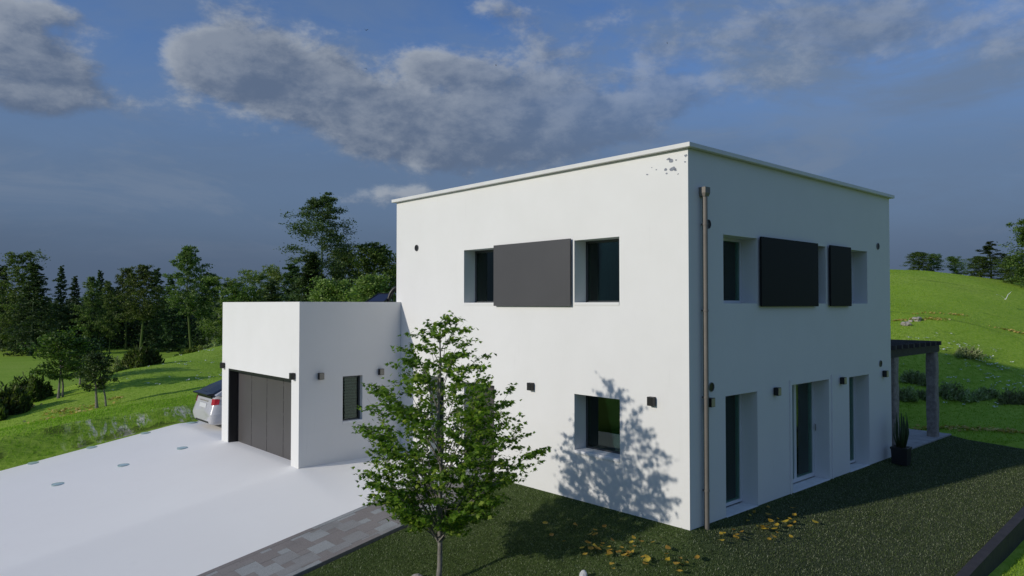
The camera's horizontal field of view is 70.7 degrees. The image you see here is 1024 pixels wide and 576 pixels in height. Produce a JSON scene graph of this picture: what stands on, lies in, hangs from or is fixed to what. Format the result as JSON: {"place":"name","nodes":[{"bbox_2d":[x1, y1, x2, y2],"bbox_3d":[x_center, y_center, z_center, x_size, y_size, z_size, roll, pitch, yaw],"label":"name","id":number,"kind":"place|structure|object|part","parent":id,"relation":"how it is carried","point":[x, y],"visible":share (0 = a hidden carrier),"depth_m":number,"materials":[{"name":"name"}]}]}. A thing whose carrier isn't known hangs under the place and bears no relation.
{"place":"outdoors","nodes":[
{"label":"outdoors","id":0,"kind":"place"},
{"bbox_2d":[0,394,196,465],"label":"bank grass","id":1,"kind":"structure","parent":0,"point":[73,418],"depth_m":22.59,"materials":[{"name":"green plant"}]},
{"bbox_2d":[0,421,446,575],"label":"driveway","id":2,"kind":"structure","parent":0,"point":[208,499],"depth_m":15.65,"materials":[{"name":"concrete"}]},
{"bbox_2d":[27,461,38,464],"bbox_3d":[-13.524,4.977,20.427,0.310,0.111,0.310,1,-2,-42],"label":"ground light","id":3,"kind":"object","parent":2,"relation":"on","point":[32,463],"visible":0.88,"depth_m":20.34,"materials":[{"name":"clear glass"}]},
{"bbox_2d":[51,482,63,486],"bbox_3d":[-11.313,4.920,18.018,0.310,0.111,0.310,1,-2,-42],"label":"ground light","id":4,"kind":"object","parent":2,"relation":"on","point":[56,484],"visible":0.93,"depth_m":17.93,"materials":[{"name":"silver metal"}]},
{"bbox_2d":[117,463,129,466],"bbox_3d":[-10.216,4.690,19.017,0.310,0.111,0.310,1,-2,-42],"label":"ground light","id":5,"kind":"object","parent":2,"relation":"on","point":[123,465],"visible":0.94,"depth_m":18.95,"materials":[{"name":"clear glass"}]},
{"bbox_2d":[193,380,221,424],"bbox_3d":[-7.864,3.579,23.873,4.778,1.565,2.120,1,-2,-42],"label":"parked car","id":6,"kind":"object","parent":2,"relation":"on","point":[207,408],"visible":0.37,"depth_m":22.09,"materials":[{"name":"grey paint"}]},
{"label":"rear window","id":7,"kind":"part","parent":6,"relation":"part of","materials":[{"name":"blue glass"}]},
{"bbox_2d":[197,467,494,575],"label":"path","id":8,"kind":"structure","parent":0,"point":[315,547],"depth_m":13.61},
{"bbox_2d":[0,269,1023,575],"bbox_3d":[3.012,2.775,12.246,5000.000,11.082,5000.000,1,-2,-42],"label":"ground","id":9,"kind":"structure","parent":0,"point":[10,368],"depth_m":28.26,"materials":[{"name":"green plant"}]},
{"bbox_2d":[0,399,9,420],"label":"shrub","id":10,"kind":"object","parent":9,"relation":"on","point":[4,410],"visible":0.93,"depth_m":26.30,"materials":[{"name":"green plant"}]},
{"bbox_2d":[0,293,15,335],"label":"pine tree","id":11,"kind":"object","parent":9,"relation":"on","point":[3,307],"visible":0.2,"depth_m":113.57,"materials":[{"name":"green plant"}]},
{"bbox_2d":[0,265,24,349],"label":"spruce tree","id":12,"kind":"object","parent":9,"relation":"on","point":[3,277],"visible":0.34,"depth_m":117.85,"materials":[{"name":"green plant"}]},
{"bbox_2d":[0,381,33,414],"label":"shrub","id":13,"kind":"object","parent":9,"relation":"on","point":[16,400],"visible":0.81,"depth_m":27.24,"materials":[{"name":"green plant"}]},
{"bbox_2d":[6,372,55,402],"bbox_3d":[-20.050,4.139,30.111,1.825,1.461,1.453,0,-1,17],"label":"shrub","id":14,"kind":"object","parent":9,"relation":"on","point":[36,388],"visible":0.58,"depth_m":29.88,"materials":[{"name":"green plant"}]},
{"bbox_2d":[0,249,61,351],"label":"pine tree","id":15,"kind":"object","parent":9,"relation":"on","point":[12,296],"visible":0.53,"depth_m":109.54,"materials":[{"name":"green plant"}]},
{"bbox_2d":[0,262,64,355],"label":"spruce tree","id":16,"kind":"object","parent":9,"relation":"on","point":[37,284],"visible":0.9,"depth_m":103.78,"materials":[{"name":"green plant"}]},
{"bbox_2d":[14,321,96,398],"bbox_3d":[-18.399,2.952,29.430,2.428,3.213,2.943,0,-1,-6],"label":"tree","id":17,"kind":"object","parent":9,"relation":"on","point":[60,350],"visible":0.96,"depth_m":29.22,"materials":[{"name":"green plant"}]},
{"bbox_2d":[44,265,76,344],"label":"spruce tree","id":18,"kind":"object","parent":9,"relation":"on","point":[62,285],"visible":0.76,"depth_m":115.97,"materials":[{"name":"green plant"}]},
{"bbox_2d":[64,276,84,343],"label":"spruce tree","id":19,"kind":"object","parent":9,"relation":"on","point":[72,294],"visible":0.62,"depth_m":119.96,"materials":[{"name":"green plant"}]},
{"bbox_2d":[45,334,114,383],"bbox_3d":[-19.420,3.237,32.243,2.698,2.320,2.984,1,-2,-42],"label":"tree","id":20,"kind":"object","parent":9,"relation":"on","point":[98,347],"visible":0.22,"depth_m":32.45,"materials":[{"name":"green plant"}]},
{"bbox_2d":[70,276,106,336],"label":"pine tree","id":21,"kind":"object","parent":9,"relation":"on","point":[91,285],"visible":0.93,"depth_m":112.08,"materials":[{"name":"green plant"}]},
{"bbox_2d":[73,349,118,407],"bbox_3d":[-15.202,3.327,26.330,1.572,2.198,1.413,1,-2,-42],"label":"tree","id":22,"kind":"object","parent":9,"relation":"on","point":[93,372],"visible":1,"depth_m":26.23,"materials":[{"name":"green plant"}]},
{"bbox_2d":[88,270,115,349],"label":"spruce tree","id":23,"kind":"object","parent":9,"relation":"on","point":[101,283],"visible":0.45,"depth_m":117.76,"materials":[{"name":"green plant"}]},
{"bbox_2d":[95,280,122,352],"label":"pine tree","id":24,"kind":"object","parent":9,"relation":"on","point":[109,288],"visible":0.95,"depth_m":107.51,"materials":[{"name":"green plant"}]},
{"bbox_2d":[106,355,130,372],"bbox_3d":[-21.228,4.224,39.125,1.424,1.266,1.357,-1,-2,40],"label":"shrub","id":25,"kind":"object","parent":9,"relation":"on","point":[115,367],"visible":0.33,"depth_m":38.69,"materials":[{"name":"green plant"}]},
{"bbox_2d":[105,267,142,349],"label":"pine tree","id":26,"kind":"object","parent":9,"relation":"on","point":[120,281],"visible":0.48,"depth_m":115.91,"materials":[{"name":"green plant"}]},
{"bbox_2d":[0,286,273,348],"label":"wood","id":27,"kind":"object","parent":9,"relation":"on","point":[133,327],"visible":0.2,"depth_m":120.86,"materials":[{"name":"green plant"}]},
{"bbox_2d":[109,264,168,347],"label":"pine tree","id":28,"kind":"object","parent":9,"relation":"on","point":[144,276],"visible":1,"depth_m":103.42,"materials":[{"name":"green plant"}]},
{"bbox_2d":[119,344,164,368],"bbox_3d":[-19.090,3.497,37.112,1.927,1.365,1.780,-1,-1,22],"label":"shrub","id":29,"kind":"object","parent":9,"relation":"on","point":[142,356],"visible":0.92,"depth_m":36.88,"materials":[{"name":"green plant"}]},
{"bbox_2d":[136,268,178,350],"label":"spruce tree","id":30,"kind":"object","parent":9,"relation":"on","point":[152,323],"visible":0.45,"depth_m":113.45,"materials":[{"name":"green plant"}]},
{"bbox_2d":[149,274,191,352],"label":"spruce tree","id":31,"kind":"object","parent":9,"relation":"on","point":[170,329],"visible":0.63,"depth_m":111.46,"materials":[{"name":"green plant"}]},
{"bbox_2d":[161,244,214,349],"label":"pine tree","id":32,"kind":"object","parent":9,"relation":"on","point":[190,258],"visible":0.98,"depth_m":97.44,"materials":[{"name":"green plant"}]},
{"bbox_2d":[181,344,203,354],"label":"shrub","id":33,"kind":"object","parent":9,"relation":"on","point":[194,349],"visible":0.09,"depth_m":49.85,"materials":[{"name":"green plant"}]},
{"bbox_2d":[187,272,217,350],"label":"spruce tree","id":34,"kind":"object","parent":9,"relation":"on","point":[198,330],"visible":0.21,"depth_m":107.51,"materials":[{"name":"green plant"}]},
{"bbox_2d":[195,273,222,338],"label":"pine tree","id":35,"kind":"object","parent":9,"relation":"on","point":[214,293],"visible":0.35,"depth_m":99.16,"materials":[{"name":"green plant"}]},
{"bbox_2d":[203,342,221,348],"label":"shrub","id":36,"kind":"object","parent":9,"relation":"on","point":[211,345],"visible":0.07,"depth_m":49.94,"materials":[{"name":"green plant"}]},
{"bbox_2d":[197,271,257,347],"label":"tree","id":37,"kind":"object","parent":9,"relation":"on","point":[228,283],"visible":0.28,"depth_m":73.88,"materials":[{"name":"green plant"}]},
{"bbox_2d":[213,283,263,345],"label":"leafy tree","id":38,"kind":"object","parent":9,"relation":"on","point":[240,296],"visible":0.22,"depth_m":60.79,"materials":[{"name":"green plant"}]},
{"bbox_2d":[237,264,278,300],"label":"pale tree","id":39,"kind":"object","parent":9,"relation":"on","point":[259,278],"visible":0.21,"depth_m":77.89,"materials":[{"name":"green plant"}]},
{"bbox_2d":[258,280,282,301],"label":"conifer tree","id":40,"kind":"object","parent":9,"relation":"on","point":[273,289],"visible":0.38,"depth_m":59.65,"materials":[{"name":"green plant"}]},
{"bbox_2d":[262,265,294,300],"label":"pale tree","id":41,"kind":"object","parent":9,"relation":"on","point":[276,275],"visible":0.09,"depth_m":71.09,"materials":[{"name":"green plant"}]},
{"bbox_2d":[276,262,306,301],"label":"conifer tree","id":42,"kind":"object","parent":9,"relation":"on","point":[292,269],"visible":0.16,"depth_m":66.01,"materials":[{"name":"green plant"}]},
{"bbox_2d":[289,252,330,301],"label":"conifer tree","id":43,"kind":"object","parent":9,"relation":"on","point":[312,265],"visible":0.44,"depth_m":41.74,"materials":[{"name":"green plant"}]},
{"bbox_2d":[222,302,400,468],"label":"garage","id":44,"kind":"structure","parent":9,"relation":"on","point":[306,417],"depth_m":17.98,"materials":[{"name":"white paint"}]},
{"bbox_2d":[228,368,290,459],"bbox_3d":[-6.454,3.247,18.714,0.283,2.083,3.926,1,-2,-42],"label":"garage door","id":45,"kind":"structure","parent":44,"relation":"in","point":[259,404],"depth_m":19.04,"materials":[{"name":"black metal"}]},
{"bbox_2d":[289,373,294,379],"bbox_3d":[-5.181,2.082,17.025,0.108,0.159,0.124,1,-2,-42],"label":"wall lamp","id":46,"kind":"object","parent":44,"relation":"attached to","point":[291,376],"visible":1,"depth_m":16.98,"materials":[{"name":"black metal"}]},
{"bbox_2d":[318,373,323,379],"bbox_3d":[-4.550,2.101,17.198,0.124,0.159,0.108,1,-2,-42],"label":"wall lamp","id":47,"kind":"object","parent":44,"relation":"attached to","point":[320,376],"visible":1,"depth_m":17.15,"materials":[{"name":"black metal"}]},
{"bbox_2d":[343,375,359,420],"bbox_3d":[-4.033,2.725,17.930,0.541,1.106,0.060,1,-2,-42],"label":"window","id":48,"kind":"structure","parent":44,"relation":"in","point":[351,384],"depth_m":17.95,"materials":[{"name":"grey glass"}]},
{"bbox_2d":[365,286,395,301],"bbox_3d":[-4.028,0.350,23.059,1.265,0.909,0.484,0,-1,0],"label":"solar panel","id":49,"kind":"object","parent":44,"relation":"on","point":[380,297],"visible":0.44,"depth_m":23.01,"materials":[{"name":"blue"}]},
{"bbox_2d":[378,368,383,374],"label":"wall lamp","id":50,"kind":"object","parent":44,"relation":"attached to","point":[380,371],"visible":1,"depth_m":18.28,"materials":[{"name":"black metal"}]},
{"bbox_2d":[273,192,363,301],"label":"airy tree","id":51,"kind":"object","parent":9,"relation":"on","point":[325,202],"visible":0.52,"depth_m":46.01,"materials":[{"name":"green plant"}]},
{"bbox_2d":[301,274,358,301],"bbox_3d":[-9.631,1.749,37.987,4.376,5.023,4.115,1,-1,-23],"label":"bush","id":52,"kind":"object","parent":9,"relation":"on","point":[326,291],"visible":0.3,"depth_m":37.75,"materials":[{"name":"green plant"}]},
{"bbox_2d":[325,249,363,299],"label":"leafy tree","id":53,"kind":"object","parent":9,"relation":"on","point":[350,270],"visible":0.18,"depth_m":49.57,"materials":[{"name":"green plant"}]},
{"bbox_2d":[338,273,393,301],"bbox_3d":[-7.180,1.619,36.382,4.362,5.112,4.639,1,-2,-33],"label":"pale tree","id":54,"kind":"object","parent":9,"relation":"on","point":[370,285],"visible":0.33,"depth_m":35.61,"materials":[{"name":"green plant"}]},
{"bbox_2d":[339,241,396,301],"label":"leafy tree","id":55,"kind":"object","parent":9,"relation":"on","point":[376,253],"visible":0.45,"depth_m":45.38,"materials":[{"name":"green plant"}]},
{"bbox_2d":[388,264,396,301],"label":"airy tree","id":56,"kind":"object","parent":9,"relation":"on","point":[390,285],"visible":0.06,"depth_m":56.24,"materials":[{"name":"green plant"}]},
{"bbox_2d":[22,311,1023,432],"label":"leaf litter","id":57,"kind":"object","parent":9,"relation":"on","point":[993,428],"visible":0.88,"depth_m":25.72,"materials":[{"name":"plant"}]},
{"bbox_2d":[112,332,1023,406],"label":"white flowers","id":58,"kind":"object","parent":9,"relation":"on","point":[900,363],"visible":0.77,"depth_m":27.45,"materials":[{"name":"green plant"}]},
{"bbox_2d":[392,142,894,529],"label":"house","id":59,"kind":"structure","parent":9,"relation":"on","point":[598,302],"depth_m":14.33,"materials":[{"name":"paint"}]},
{"bbox_2d":[438,377,443,460],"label":"window","id":60,"kind":"structure","parent":59,"relation":"in","point":[441,398],"depth_m":17.86,"materials":[{"name":"grey glass"}]},
{"bbox_2d":[472,384,493,471],"bbox_3d":[-0.546,3.205,16.582,0.060,2.042,1.077,1,-2,-42],"label":"door","id":61,"kind":"structure","parent":59,"relation":"in","point":[491,387],"depth_m":16.57,"materials":[{"name":"black glass"}]},
{"bbox_2d":[475,250,493,302],"bbox_3d":[-0.416,-0.264,16.643,0.060,1.239,1.291,1,-2,-42],"label":"window","id":62,"kind":"structure","parent":59,"relation":"in","point":[484,260],"depth_m":16.88,"materials":[{"name":"grey glass"}]},
{"bbox_2d":[527,382,533,390],"bbox_3d":[0.386,2.058,15.079,0.108,0.159,0.124,1,-2,-42],"label":"wall lamp","id":63,"kind":"object","parent":59,"relation":"attached to","point":[530,386],"visible":1,"depth_m":15.03,"materials":[{"name":"black metal"}]},
{"bbox_2d":[586,239,618,301],"bbox_3d":[1.886,-0.321,14.102,0.060,1.239,1.132,1,-2,-42],"label":"window","id":64,"kind":"structure","parent":59,"relation":"in","point":[602,256],"depth_m":14.20,"materials":[{"name":"grey"}]},
{"bbox_2d":[586,395,619,453],"bbox_3d":[1.884,2.640,14.038,0.060,1.111,1.140,1,-2,-42],"label":"window","id":65,"kind":"structure","parent":59,"relation":"in","point":[602,414],"depth_m":14.13,"materials":[{"name":"grey glass"}]},
{"bbox_2d":[647,396,655,405],"bbox_3d":[2.467,2.006,12.782,0.108,0.159,0.124,1,-2,-42],"label":"wall lamp","id":66,"kind":"object","parent":59,"relation":"attached to","point":[651,401],"visible":1,"depth_m":12.74,"materials":[{"name":"black metal"}]},
{"bbox_2d":[709,397,714,406],"bbox_3d":[3.471,1.997,12.605,0.124,0.159,0.108,1,-2,-42],"label":"wall lamp","id":67,"kind":"object","parent":59,"relation":"attached to","point":[711,402],"visible":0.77,"depth_m":12.55,"materials":[{"name":"black metal"}]},
{"bbox_2d":[723,238,741,302],"bbox_3d":[4.017,-0.331,13.719,1.189,1.241,0.060,1,-2,-42],"label":"window","id":68,"kind":"structure","parent":59,"relation":"in","point":[732,287],"depth_m":13.94,"materials":[{"name":"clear glass"}]},
{"bbox_2d":[725,394,741,505],"bbox_3d":[4.020,3.042,13.646,1.116,2.139,0.060,1,-2,-42],"label":"window","id":69,"kind":"structure","parent":59,"relation":"in","point":[733,412],"depth_m":13.87,"materials":[{"name":"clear glass"}]},
{"bbox_2d":[774,387,780,395],"bbox_3d":[5.213,2.033,14.182,0.124,0.159,0.108,1,-2,-42],"label":"wall lamp","id":70,"kind":"object","parent":59,"relation":"attached to","point":[777,391],"visible":1,"depth_m":14.13,"materials":[{"name":"black metal"}]},
{"bbox_2d":[792,382,815,482],"bbox_3d":[6.100,3.074,15.492,1.669,2.159,0.116,1,-2,-42],"label":"window","id":71,"kind":"structure","parent":59,"relation":"in","point":[803,393],"depth_m":15.78,"materials":[{"name":"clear glass"}]},
{"bbox_2d":[840,377,846,383],"bbox_3d":[7.425,2.078,16.186,0.124,0.159,0.108,1,-2,-42],"label":"wall lamp","id":72,"kind":"object","parent":59,"relation":"attached to","point":[843,380],"visible":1,"depth_m":16.14,"materials":[{"name":"black metal"}]},
{"bbox_2d":[851,252,852,302],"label":"window","id":73,"kind":"structure","parent":59,"relation":"in","point":[851,252],"depth_m":17.52,"materials":[{"name":"black glass"}]},
{"bbox_2d":[849,376,854,462],"bbox_3d":[7.879,3.126,17.141,1.101,2.129,0.060,1,-2,-42],"label":"window","id":74,"kind":"structure","parent":59,"relation":"in","point":[851,379],"depth_m":17.45,"materials":[{"name":"black glass"}]},
{"bbox_2d":[882,370,888,376],"bbox_3d":[9.207,2.115,17.800,0.124,0.159,0.108,1,-2,-42],"label":"wall lamp","id":75,"kind":"object","parent":59,"relation":"attached to","point":[885,373],"visible":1,"depth_m":17.76,"materials":[{"name":"black metal"}]},
{"bbox_2d":[900,321,911,325],"bbox_3d":[17.472,1.608,32.008,0.457,0.280,0.331,0,-1,11],"label":"rock","id":76,"kind":"object","parent":9,"relation":"on","point":[906,323],"visible":0.97,"depth_m":31.89,"materials":[{"name":"grey stone"}]},
{"bbox_2d":[899,385,918,401],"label":"heath shrub","id":77,"kind":"object","parent":9,"relation":"on","point":[907,393],"visible":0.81,"depth_m":24.83,"materials":[{"name":"green plant"}]},
{"bbox_2d":[898,369,924,383],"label":"heath shrub","id":78,"kind":"object","parent":9,"relation":"on","point":[906,376],"visible":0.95,"depth_m":26.08,"materials":[{"name":"green plant"}]},
{"bbox_2d":[912,317,921,321],"bbox_3d":[18.509,1.455,33.011,0.503,0.300,0.380,1,-2,-33],"label":"rock","id":79,"kind":"object","parent":9,"relation":"on","point":[917,319],"visible":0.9,"depth_m":32.87,"materials":[{"name":"grey stone"}]},
{"bbox_2d":[910,372,925,385],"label":"heath shrub","id":80,"kind":"object","parent":9,"relation":"on","point":[923,382],"visible":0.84,"depth_m":25.85,"materials":[{"name":"green plant"}]},
{"bbox_2d":[900,252,936,270],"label":"hill tree","id":81,"kind":"object","parent":9,"relation":"on","point":[922,256],"visible":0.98,"depth_m":55.86,"materials":[{"name":"green plant"}]},
{"bbox_2d":[915,388,925,400],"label":"heath shrub","id":82,"kind":"object","parent":9,"relation":"on","point":[921,394],"visible":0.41,"depth_m":25.00,"materials":[{"name":"green plant"}]},
{"bbox_2d":[900,428,950,449],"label":"terrace","id":83,"kind":"structure","parent":9,"relation":"on","point":[917,438],"depth_m":20.46,"materials":[{"name":"grey concrete"}]},
{"bbox_2d":[891,339,940,445],"bbox_3d":[9.420,2.904,21.376,3.760,2.740,4.970,1,-2,-42],"label":"pergola","id":84,"kind":"object","parent":83,"relation":"on","point":[901,348],"visible":0.48,"depth_m":20.60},
{"bbox_2d":[926,253,943,270],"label":"hill tree","id":85,"kind":"object","parent":9,"relation":"on","point":[937,259],"visible":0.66,"depth_m":56.77,"materials":[{"name":"green plant"}]},
{"bbox_2d":[939,380,963,400],"bbox_3d":[15.200,3.532,25.065,0.984,0.734,0.808,1,-1,-25],"label":"heath shrub","id":86,"kind":"object","parent":9,"relation":"on","point":[949,391],"visible":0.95,"depth_m":24.91,"materials":[{"name":"green plant"}]},
{"bbox_2d":[940,256,969,274],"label":"hill tree","id":87,"kind":"object","parent":9,"relation":"on","point":[954,262],"visible":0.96,"depth_m":57.92,"materials":[{"name":"green plant"}]},
{"bbox_2d":[954,345,986,359],"bbox_3d":[17.479,2.464,27.846,1.220,0.537,0.853,0,-1,0],"label":"heath shrub","id":88,"kind":"object","parent":9,"relation":"on","point":[970,353],"visible":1,"depth_m":27.60,"materials":[{"name":"green plant"}]},
{"bbox_2d":[957,387,990,402],"bbox_3d":[15.801,3.667,24.794,1.112,0.547,0.940,0,-1,0],"label":"heath shrub","id":89,"kind":"object","parent":9,"relation":"on","point":[968,396],"visible":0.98,"depth_m":24.63,"materials":[{"name":"green plant"}]},
{"bbox_2d":[962,256,996,276],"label":"leafy tree","id":90,"kind":"object","parent":9,"relation":"on","point":[975,259],"visible":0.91,"depth_m":52.01,"materials":[{"name":"green plant"}]},
{"bbox_2d":[962,241,1012,278],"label":"layered tree","id":91,"kind":"object","parent":9,"relation":"on","point":[988,248],"visible":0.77,"depth_m":51.87,"materials":[{"name":"green plant"}]},
{"bbox_2d":[976,385,1000,398],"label":"heath shrub","id":92,"kind":"object","parent":9,"relation":"on","point":[992,393],"visible":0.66,"depth_m":24.75,"materials":[{"name":"green plant"}]},
{"bbox_2d":[955,506,1023,575],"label":"kerb","id":93,"kind":"structure","parent":9,"relation":"on","point":[997,549],"depth_m":13.07,"materials":[{"name":"grey concrete"}]},
{"bbox_2d":[991,255,1023,283],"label":"leafy tree","id":94,"kind":"object","parent":9,"relation":"on","point":[1010,274],"visible":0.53,"depth_m":48.16,"materials":[{"name":"green plant"}]},
{"bbox_2d":[996,388,1023,404],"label":"heath shrub","id":95,"kind":"object","parent":9,"relation":"on","point":[1006,396],"visible":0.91,"depth_m":24.08,"materials":[{"name":"green plant"}]},
{"bbox_2d":[997,218,1023,287],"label":"airy tree","id":96,"kind":"object","parent":9,"relation":"on","point":[1017,258],"visible":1,"depth_m":46.16,"materials":[{"name":"green plant"}]},
{"bbox_2d":[1011,391,1023,404],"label":"heath shrub","id":97,"kind":"object","parent":9,"relation":"on","point":[1017,400],"visible":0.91,"depth_m":23.96,"materials":[{"name":"green plant"}]},
{"bbox_2d":[0,0,1023,304],"label":"sky","id":98,"kind":"structure","parent":0,"point":[133,133],"materials":[{"name":"blue"}]},
{"bbox_2d":[302,435,1023,575],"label":"lawn","id":99,"kind":"structure","parent":0,"point":[667,538],"depth_m":12.96,"materials":[{"name":"green plant"}]},
{"bbox_2d":[351,310,551,575],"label":"maple tree","id":100,"kind":"object","parent":99,"relation":"on","point":[403,505],"visible":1,"depth_m":11.45,"materials":[{"name":"green plant"}]},
{"bbox_2d":[579,570,586,575],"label":"rock","id":101,"kind":"object","parent":99,"relation":"on","point":[583,572],"visible":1,"depth_m":11.26,"materials":[{"name":"stone"}]},
{"bbox_2d":[890,445,911,465],"bbox_3d":[9.479,4.076,17.590,0.390,0.415,0.390,-1,-2,44],"label":"planter","id":102,"kind":"object","parent":99,"relation":"on","point":[900,456],"visible":0.94,"depth_m":17.47,"materials":[{"name":"black"}]},
{"bbox_2d":[893,415,908,447],"bbox_3d":[9.474,3.453,17.601,0.287,0.868,0.331,1,-2,-42],"label":"potted plant","id":103,"kind":"object","parent":102,"relation":"on","point":[901,439],"visible":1,"depth_m":17.55,"materials":[{"name":"green plant"}]}
]}

